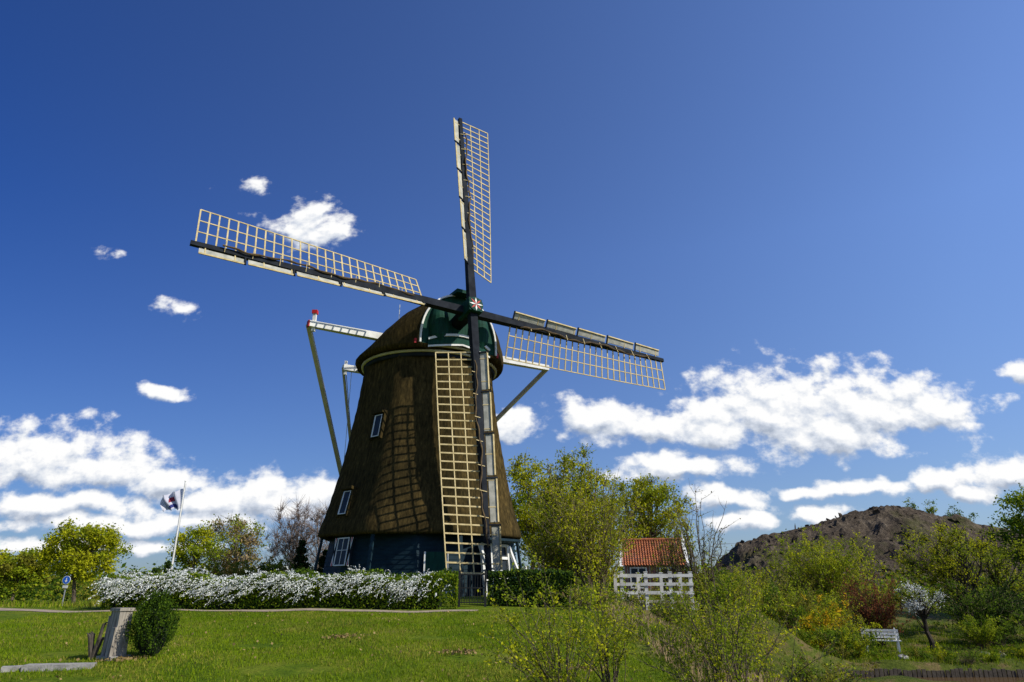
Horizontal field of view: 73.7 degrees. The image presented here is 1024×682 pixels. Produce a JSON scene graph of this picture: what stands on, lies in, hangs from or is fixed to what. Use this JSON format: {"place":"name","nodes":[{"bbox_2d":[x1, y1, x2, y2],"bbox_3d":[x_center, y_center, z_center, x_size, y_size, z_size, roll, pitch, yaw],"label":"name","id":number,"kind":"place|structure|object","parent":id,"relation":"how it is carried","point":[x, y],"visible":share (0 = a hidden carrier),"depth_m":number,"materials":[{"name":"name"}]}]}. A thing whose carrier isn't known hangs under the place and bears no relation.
{"place":"outdoors","nodes":[
{"label":"outdoors","id":0,"kind":"place"},
{"bbox_2d":[0,599,109,609],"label":"verge grass","id":1,"kind":"structure","parent":0,"point":[72,605],"depth_m":21.79,"materials":[{"name":"green plant"}]},
{"bbox_2d":[0,608,476,612],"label":"path","id":2,"kind":"structure","parent":0,"point":[43,610],"depth_m":20.06,"materials":[{"name":"grey concrete"}]},
{"bbox_2d":[0,594,1023,681],"bbox_3d":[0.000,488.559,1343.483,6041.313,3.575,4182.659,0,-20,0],"label":"ground","id":3,"kind":"structure","parent":0,"point":[283,669],"depth_m":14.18,"materials":[{"name":"green plant"}]},
{"bbox_2d":[0,546,56,601],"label":"broadleaf tree","id":4,"kind":"object","parent":3,"relation":"on","point":[16,568],"visible":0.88,"depth_m":56.27,"materials":[{"name":"green plant"}]},
{"bbox_2d":[0,662,96,672],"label":"stone slab","id":5,"kind":"structure","parent":3,"relation":"on","point":[50,666],"depth_m":10.89,"materials":[{"name":"grey stone"}]},
{"bbox_2d":[62,576,70,605],"bbox_3d":[-24.600,13.974,37.456,0.440,2.070,0.118,0,-20,0],"label":"traffic sign","id":6,"kind":"object","parent":3,"relation":"on","point":[66,580],"visible":0.96,"depth_m":37.64,"materials":[{"name":"blue metal"}]},
{"bbox_2d":[26,516,133,602],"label":"broadleaf tree","id":7,"kind":"object","parent":3,"relation":"on","point":[76,558],"visible":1,"depth_m":51.58,"materials":[{"name":"green plant"}]},
{"bbox_2d":[87,622,107,659],"bbox_3d":[-7.253,5.239,11.887,0.325,0.649,0.159,0,-20,0],"label":"tree stump","id":8,"kind":"object","parent":3,"relation":"on","point":[93,650],"visible":0.82,"depth_m":11.84,"materials":[{"name":"brown wood"}]},
{"bbox_2d":[96,608,134,660],"bbox_3d":[-6.904,5.159,11.949,0.400,0.910,0.418,-10,-22,26],"label":"stone slab","id":9,"kind":"object","parent":3,"relation":"on","point":[115,643],"visible":0.73,"depth_m":11.89,"materials":[{"name":"grey stone"}]},
{"bbox_2d":[95,565,179,594],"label":"shrub","id":10,"kind":"object","parent":3,"relation":"on","point":[125,574],"depth_m":46.55,"materials":[{"name":"green plant"}]},
{"bbox_2d":[125,589,181,656],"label":"juniper bush","id":11,"kind":"object","parent":3,"relation":"on","point":[152,632],"visible":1,"depth_m":11.90,"materials":[{"name":"green plant"}]},
{"bbox_2d":[150,566,160,575],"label":"conifer tree","id":12,"kind":"object","parent":3,"relation":"on","point":[153,570],"visible":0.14,"depth_m":44.41,"materials":[{"name":"green plant"}]},
{"bbox_2d":[161,560,170,573],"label":"conifer tree","id":13,"kind":"object","parent":3,"relation":"on","point":[167,565],"visible":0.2,"depth_m":43.54,"materials":[{"name":"green plant"}]},
{"bbox_2d":[140,563,204,584],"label":"shrub","id":14,"kind":"object","parent":3,"relation":"on","point":[186,568],"visible":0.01,"depth_m":39.80,"materials":[{"name":"green plant"}]},
{"bbox_2d":[160,480,186,571],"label":"flagpole","id":15,"kind":"object","parent":3,"relation":"on","point":[172,500],"visible":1,"depth_m":44.02,"materials":[{"name":"white metal"}]},
{"bbox_2d":[161,524,224,572],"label":"broadleaf tree","id":16,"kind":"object","parent":3,"relation":"on","point":[193,549],"visible":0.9,"depth_m":56.94,"materials":[{"name":"green plant"}]},
{"bbox_2d":[193,556,258,585],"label":"shrub","id":17,"kind":"object","parent":3,"relation":"on","point":[228,572],"visible":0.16,"depth_m":37.26,"materials":[{"name":"green plant"}]},
{"bbox_2d":[191,513,270,574],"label":"broadleaf tree","id":18,"kind":"object","parent":3,"relation":"on","point":[238,527],"visible":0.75,"depth_m":47.59,"materials":[{"name":"green plant"}]},
{"bbox_2d":[237,555,303,575],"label":"shrub","id":19,"kind":"object","parent":3,"relation":"on","point":[263,567],"visible":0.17,"depth_m":35.59,"materials":[{"name":"green plant"}]},
{"bbox_2d":[88,564,458,609],"bbox_3d":[-7.193,7.720,21.352,11.078,1.448,2.336,0,-20,0],"label":"flowering hedge","id":20,"kind":"object","parent":3,"relation":"on","point":[225,592],"visible":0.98,"depth_m":20.80,"materials":[{"name":"white plant"}]},
{"bbox_2d":[260,493,322,571],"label":"bare tree","id":21,"kind":"object","parent":3,"relation":"on","point":[292,544],"visible":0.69,"depth_m":52.52,"materials":[{"name":"grey plant"}]},
{"bbox_2d":[290,539,311,576],"bbox_3d":[-12.422,13.184,39.951,2.348,3.092,2.365,0,-20,0],"label":"conifer tree","id":22,"kind":"object","parent":3,"relation":"on","point":[300,559],"visible":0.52,"depth_m":39.91,"materials":[{"name":"green plant"}]},
{"bbox_2d":[295,502,328,569],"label":"bare tree","id":23,"kind":"object","parent":3,"relation":"on","point":[316,521],"visible":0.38,"depth_m":50.86,"materials":[{"name":"brown plant"}]},
{"bbox_2d":[316,549,327,575],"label":"conifer tree","id":24,"kind":"object","parent":3,"relation":"on","point":[321,563],"visible":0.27,"depth_m":40.73,"materials":[{"name":"green plant"}]},
{"bbox_2d":[3,610,670,681],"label":"fallen leaves","id":25,"kind":"object","parent":3,"relation":"on","point":[122,658],"visible":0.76,"depth_m":12.10,"materials":[{"name":"brown plant"}]},
{"bbox_2d":[249,567,458,603],"bbox_3d":[-5.450,8.508,23.600,7.220,1.363,1.140,0,-20,0],"label":"clipped hedge","id":26,"kind":"object","parent":3,"relation":"on","point":[303,571],"visible":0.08,"depth_m":23.62,"materials":[{"name":"green plant"}]},
{"bbox_2d":[1,550,708,597],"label":"distant tree line","id":27,"kind":"object","parent":3,"relation":"on","point":[87,585],"visible":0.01,"depth_m":126.75,"materials":[{"name":"green plant"}]},
{"bbox_2d":[190,118,665,596],"bbox_3d":[-3.102,-0.802,34.685,19.524,27.136,19.454,-6,-21,16],"label":"windmill","id":28,"kind":"object","parent":3,"relation":"on","point":[421,486],"visible":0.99,"depth_m":32.72,"materials":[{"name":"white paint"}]},
{"bbox_2d":[330,537,354,566],"bbox_3d":[-7.730,9.603,31.107,1.400,1.276,0.288,-16,-26,38],"label":"base window with shutters","id":29,"kind":"structure","parent":28,"relation":"in","point":[343,547],"depth_m":31.04,"materials":[{"name":"white paint"}]},
{"bbox_2d":[335,409,387,517],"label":"window","id":30,"kind":"structure","parent":28,"relation":"in","point":[379,416],"depth_m":32.53,"materials":[{"name":"white paint"}]},
{"bbox_2d":[458,570,486,606],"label":"garden gate","id":31,"kind":"structure","parent":3,"relation":"on","point":[472,587],"depth_m":21.52,"materials":[{"name":"metal"}]},
{"bbox_2d":[0,550,1023,609],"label":"distant shrubs","id":32,"kind":"object","parent":3,"relation":"on","point":[52,593],"visible":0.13,"depth_m":58.06,"materials":[{"name":"green plant"}]},
{"bbox_2d":[487,568,574,606],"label":"clipped hedge","id":33,"kind":"object","parent":3,"relation":"on","point":[514,584],"visible":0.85,"depth_m":22.08,"materials":[{"name":"green plant"}]},
{"bbox_2d":[506,453,567,579],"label":"broadleaf tree","id":34,"kind":"object","parent":3,"relation":"on","point":[524,521],"visible":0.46,"depth_m":45.41,"materials":[{"name":"green plant"}]},
{"bbox_2d":[514,505,596,599],"bbox_3d":[1.744,8.108,26.254,3.457,3.567,3.448,0,-20,0],"label":"willow shrub","id":35,"kind":"object","parent":3,"relation":"on","point":[546,557],"visible":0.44,"depth_m":25.86,"materials":[{"name":"green plant"}]},
{"bbox_2d":[474,546,651,681],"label":"budding shrub","id":36,"kind":"object","parent":3,"relation":"on","point":[553,674],"visible":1,"depth_m":8.48,"materials":[{"name":"green plant"}]},
{"bbox_2d":[524,443,631,597],"bbox_3d":[2.625,7.269,27.776,4.277,6.277,4.460,0,-20,0],"label":"willow tree","id":37,"kind":"object","parent":3,"relation":"on","point":[566,464],"visible":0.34,"depth_m":27.55,"materials":[{"name":"green plant"}]},
{"bbox_2d":[517,457,655,596],"bbox_3d":[2.942,6.962,25.352,5.167,5.282,4.896,17,-26,-39],"label":"willow shrub","id":38,"kind":"object","parent":3,"relation":"on","point":[585,553],"visible":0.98,"depth_m":24.80,"materials":[{"name":"green plant"}]},
{"bbox_2d":[558,581,626,608],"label":"bramble bush","id":39,"kind":"object","parent":3,"relation":"on","point":[608,595],"visible":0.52,"depth_m":20.81,"materials":[{"name":"green plant"}]},
{"bbox_2d":[539,561,664,681],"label":"budding shrub","id":40,"kind":"object","parent":3,"relation":"on","point":[617,653],"visible":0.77,"depth_m":9.54,"materials":[{"name":"green plant"}]},
{"bbox_2d":[610,589,645,604],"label":"bramble bush","id":41,"kind":"object","parent":3,"relation":"on","point":[633,598],"visible":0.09,"depth_m":23.23,"materials":[{"name":"green plant"}]},
{"bbox_2d":[598,473,698,558],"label":"broadleaf tree","id":42,"kind":"object","parent":3,"relation":"on","point":[648,494],"visible":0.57,"depth_m":47.32,"materials":[{"name":"green plant"}]},
{"bbox_2d":[624,551,684,590],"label":"walls","id":43,"kind":"structure","parent":3,"relation":"on","point":[627,569],"depth_m":42.24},
{"bbox_2d":[621,538,685,566],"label":"roof","id":44,"kind":"structure","parent":43,"relation":"on","point":[639,557],"depth_m":43.68,"materials":[{"name":"tile"}]},
{"bbox_2d":[618,533,689,587],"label":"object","id":45,"kind":"structure","parent":43,"relation":"attached to","point":[633,570],"depth_m":42.28,"materials":[{"name":"white paint"}]},
{"bbox_2d":[613,571,698,609],"bbox_3d":[5.350,9.474,25.923,3.000,1.330,1.835,0,-20,0],"label":"fence","id":46,"kind":"object","parent":3,"relation":"on","point":[660,583],"visible":0.56,"depth_m":25.16,"materials":[{"name":"white wood"}]},
{"bbox_2d":[641,504,693,613],"bbox_3d":[6.468,8.999,28.495,2.626,4.600,2.836,0,-20,0],"label":"sapling","id":47,"kind":"object","parent":3,"relation":"on","point":[672,559],"visible":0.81,"depth_m":28.29,"materials":[{"name":"green plant"}]},
{"bbox_2d":[641,566,702,618],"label":"shrub","id":48,"kind":"object","parent":3,"relation":"on","point":[655,595],"visible":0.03,"depth_m":33.83,"materials":[{"name":"green plant"}]},
{"bbox_2d":[646,584,701,625],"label":"bramble bush","id":49,"kind":"object","parent":3,"relation":"on","point":[664,614],"visible":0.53,"depth_m":23.69,"materials":[{"name":"green plant"}]},
{"bbox_2d":[597,597,798,681],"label":"bank grass","id":50,"kind":"structure","parent":3,"relation":"on","point":[642,634],"depth_m":12.73,"materials":[{"name":"plant"}]},
{"bbox_2d":[660,483,740,624],"bbox_3d":[7.508,8.401,27.727,2.675,5.805,3.344,17,-26,-39],"label":"sapling","id":51,"kind":"object","parent":3,"relation":"on","point":[691,558],"visible":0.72,"depth_m":27.73,"materials":[{"name":"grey plant"}]},
{"bbox_2d":[673,565,757,622],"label":"shrub","id":52,"kind":"object","parent":3,"relation":"on","point":[718,584],"visible":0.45,"depth_m":26.26,"materials":[{"name":"green plant"}]},
{"bbox_2d":[661,604,774,652],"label":"bramble bush","id":53,"kind":"object","parent":3,"relation":"on","point":[686,628],"visible":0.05,"depth_m":17.33,"materials":[{"name":"green plant"}]},
{"bbox_2d":[666,598,774,657],"bbox_3d":[6.208,8.867,20.558,3.522,2.444,3.361,0,-20,0],"label":"bramble bush","id":54,"kind":"object","parent":3,"relation":"on","point":[727,620],"visible":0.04,"depth_m":20.42,"materials":[{"name":"green plant"}]},
{"bbox_2d":[649,563,804,659],"bbox_3d":[4.150,5.685,13.300,3.001,2.680,2.760,0,-20,0],"label":"budding shrub","id":55,"kind":"object","parent":3,"relation":"on","point":[730,617],"visible":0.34,"depth_m":13.19,"materials":[{"name":"green plant"}]},
{"bbox_2d":[619,548,840,681],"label":"budding shrub","id":56,"kind":"object","parent":3,"relation":"on","point":[720,656],"visible":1,"depth_m":8.79,"materials":[{"name":"green plant"}]},
{"bbox_2d":[686,567,788,610],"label":"shrub","id":57,"kind":"object","parent":3,"relation":"on","point":[758,591],"visible":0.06,"depth_m":30.25,"materials":[{"name":"green plant"}]},
{"bbox_2d":[725,555,814,615],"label":"shrub","id":58,"kind":"object","parent":3,"relation":"on","point":[783,588],"visible":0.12,"depth_m":39.39,"materials":[{"name":"green plant"}]},
{"bbox_2d":[684,592,856,681],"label":"budding shrub","id":59,"kind":"object","parent":3,"relation":"on","point":[792,679],"visible":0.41,"depth_m":10.55,"materials":[{"name":"green plant"}]},
{"bbox_2d":[747,578,823,632],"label":"shrub","id":60,"kind":"object","parent":3,"relation":"on","point":[783,609],"visible":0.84,"depth_m":27.36,"materials":[{"name":"green plant"}]},
{"bbox_2d":[792,625,817,644],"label":"garden plant","id":61,"kind":"object","parent":3,"relation":"on","point":[804,635],"visible":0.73,"depth_m":26.88,"materials":[{"name":"green plant"}]},
{"bbox_2d":[787,587,854,623],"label":"shrub","id":62,"kind":"object","parent":3,"relation":"on","point":[824,596],"visible":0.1,"depth_m":36.44,"materials":[{"name":"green plant"}]},
{"bbox_2d":[771,590,873,649],"bbox_3d":[13.796,12.685,30.945,4.574,2.838,4.713,0,-20,0],"label":"forsythia bush","id":63,"kind":"object","parent":3,"relation":"on","point":[822,617],"visible":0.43,"depth_m":30.29,"materials":[{"name":"yellow plant"}]},
{"bbox_2d":[754,524,890,604],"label":"willow shrub","id":64,"kind":"object","parent":3,"relation":"on","point":[816,570],"visible":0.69,"depth_m":42.82,"materials":[{"name":"green plant"}]},
{"bbox_2d":[770,649,885,681],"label":"bramble bush","id":65,"kind":"object","parent":3,"relation":"on","point":[833,675],"visible":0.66,"depth_m":16.69,"materials":[{"name":"green plant"}]},
{"bbox_2d":[824,641,857,659],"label":"garden plant","id":66,"kind":"object","parent":3,"relation":"on","point":[845,654],"visible":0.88,"depth_m":26.32,"materials":[{"name":"green plant"}]},
{"bbox_2d":[808,619,891,658],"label":"shrub","id":67,"kind":"object","parent":3,"relation":"on","point":[846,637],"visible":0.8,"depth_m":27.50,"materials":[{"name":"green plant"}]},
{"bbox_2d":[847,649,865,658],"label":"garden plant","id":68,"kind":"object","parent":3,"relation":"on","point":[860,653],"visible":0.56,"depth_m":27.22,"materials":[{"name":"green plant"}]},
{"bbox_2d":[709,505,1023,604],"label":"dirt mound","id":69,"kind":"object","parent":3,"relation":"on","point":[881,527],"visible":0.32,"depth_m":82.75,"materials":[{"name":"soil"}]},
{"bbox_2d":[825,567,915,646],"bbox_3d":[17.698,13.201,33.847,4.180,3.984,3.662,0,-20,0],"label":"red leaved bush","id":70,"kind":"object","parent":3,"relation":"on","point":[877,613],"visible":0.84,"depth_m":33.66,"materials":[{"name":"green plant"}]},
{"bbox_2d":[860,627,901,651],"bbox_3d":[16.331,13.205,30.195,1.500,0.962,0.664,-7,-21,19],"label":"park bench","id":71,"kind":"object","parent":3,"relation":"on","point":[887,632],"visible":0.54,"depth_m":30.34,"materials":[{"name":"white paint"}]},
{"bbox_2d":[866,649,897,659],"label":"garden plant","id":72,"kind":"object","parent":3,"relation":"on","point":[873,653],"visible":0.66,"depth_m":27.29,"materials":[{"name":"green plant"}]},
{"bbox_2d":[896,654,907,659],"bbox_3d":[15.343,12.429,26.777,0.444,0.301,0.358,0,-20,0],"label":"garden stone","id":73,"kind":"object","parent":3,"relation":"on","point":[901,656],"visible":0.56,"depth_m":26.70,"materials":[{"name":"white stone"}]},
{"bbox_2d":[902,497,918,509],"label":"birch tree","id":74,"kind":"object","parent":3,"relation":"on","point":[912,504],"visible":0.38,"depth_m":93.91,"materials":[{"name":"green plant"}]},
{"bbox_2d":[887,581,945,649],"bbox_3d":[19.168,12.921,32.047,2.402,3.158,2.374,0,-20,0],"label":"blossom tree","id":75,"kind":"object","parent":3,"relation":"on","point":[918,607],"visible":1,"depth_m":31.98,"materials":[{"name":"white plant"}]},
{"bbox_2d":[901,646,931,660],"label":"garden plant","id":76,"kind":"object","parent":3,"relation":"on","point":[922,655],"visible":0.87,"depth_m":26.80,"materials":[{"name":"green plant"}]},
{"bbox_2d":[921,499,937,513],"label":"birch tree","id":77,"kind":"object","parent":3,"relation":"on","point":[931,510],"visible":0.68,"depth_m":93.59,"materials":[{"name":"green plant"}]},
{"bbox_2d":[838,668,1023,677],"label":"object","id":78,"kind":"object","parent":3,"relation":"on","point":[959,672],"visible":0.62,"depth_m":25.25,"materials":[{"name":"brown wood"}]},
{"bbox_2d":[924,642,960,663],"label":"garden plant","id":79,"kind":"object","parent":3,"relation":"on","point":[948,656],"visible":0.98,"depth_m":26.43,"materials":[{"name":"green plant"}]},
{"bbox_2d":[890,518,996,637],"bbox_3d":[24.236,13.050,37.846,5.369,6.486,5.254,8,-21,-21],"label":"broadleaf tree","id":80,"kind":"object","parent":3,"relation":"on","point":[962,578],"visible":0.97,"depth_m":37.58,"materials":[{"name":"green plant"}]},
{"bbox_2d":[945,502,963,516],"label":"birch tree","id":81,"kind":"object","parent":3,"relation":"on","point":[949,514],"visible":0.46,"depth_m":93.53,"materials":[{"name":"green plant"}]},
{"bbox_2d":[948,645,987,663],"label":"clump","id":82,"kind":"object","parent":3,"relation":"on","point":[969,656],"visible":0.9,"depth_m":26.32,"materials":[{"name":"green plant"}]},
{"bbox_2d":[966,512,978,522],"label":"birch tree","id":83,"kind":"object","parent":3,"relation":"on","point":[972,514],"visible":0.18,"depth_m":93.25,"materials":[{"name":"green plant"}]},
{"bbox_2d":[928,578,1023,647],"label":"evergreen shrub","id":84,"kind":"object","parent":3,"relation":"on","point":[989,609],"visible":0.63,"depth_m":33.64,"materials":[{"name":"green plant"}]},
{"bbox_2d":[947,614,1018,647],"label":"shrub","id":85,"kind":"object","parent":3,"relation":"on","point":[985,633],"visible":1,"depth_m":31.03,"materials":[{"name":"green plant"}]},
{"bbox_2d":[951,526,1023,631],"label":"broadleaf tree","id":86,"kind":"object","parent":3,"relation":"on","point":[995,551],"visible":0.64,"depth_m":38.71,"materials":[{"name":"green plant"}]},
{"bbox_2d":[976,648,1005,661],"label":"garden plant","id":87,"kind":"object","parent":3,"relation":"on","point":[994,656],"visible":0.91,"depth_m":26.41,"materials":[{"name":"green plant"}]},
{"bbox_2d":[981,643,1009,656],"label":"garden plant","id":88,"kind":"object","parent":3,"relation":"on","point":[998,651],"visible":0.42,"depth_m":27.39,"materials":[{"name":"green plant"}]},
{"bbox_2d":[981,483,1023,567],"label":"broadleaf tree","id":89,"kind":"object","parent":3,"relation":"on","point":[1015,525],"visible":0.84,"depth_m":46.12,"materials":[{"name":"green plant"}]},
{"bbox_2d":[993,571,1023,626],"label":"evergreen shrub","id":90,"kind":"object","parent":3,"relation":"on","point":[1009,591],"visible":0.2,"depth_m":36.01,"materials":[{"name":"green plant"}]},
{"bbox_2d":[999,640,1023,660],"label":"garden plant","id":91,"kind":"object","parent":3,"relation":"on","point":[1018,652],"visible":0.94,"depth_m":27.24,"materials":[{"name":"green plant"}]},
{"bbox_2d":[1002,601,1023,631],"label":"evergreen shrub","id":92,"kind":"object","parent":3,"relation":"on","point":[1019,612],"visible":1,"depth_m":29.47,"materials":[{"name":"green plant"}]},
{"bbox_2d":[0,0,1023,580],"label":"sky","id":93,"kind":"structure","parent":0,"point":[811,211],"materials":[{"name":"blue"}]},
{"bbox_2d":[740,605,1023,667],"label":"garden grass","id":94,"kind":"structure","parent":0,"point":[931,630],"depth_m":31.37,"materials":[{"name":"green plant"}]},
{"bbox_2d":[860,677,1023,681],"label":"water","id":95,"kind":"structure","parent":0,"point":[984,679],"depth_m":24.63,"materials":[{"name":"brown liquid"}]}
]}

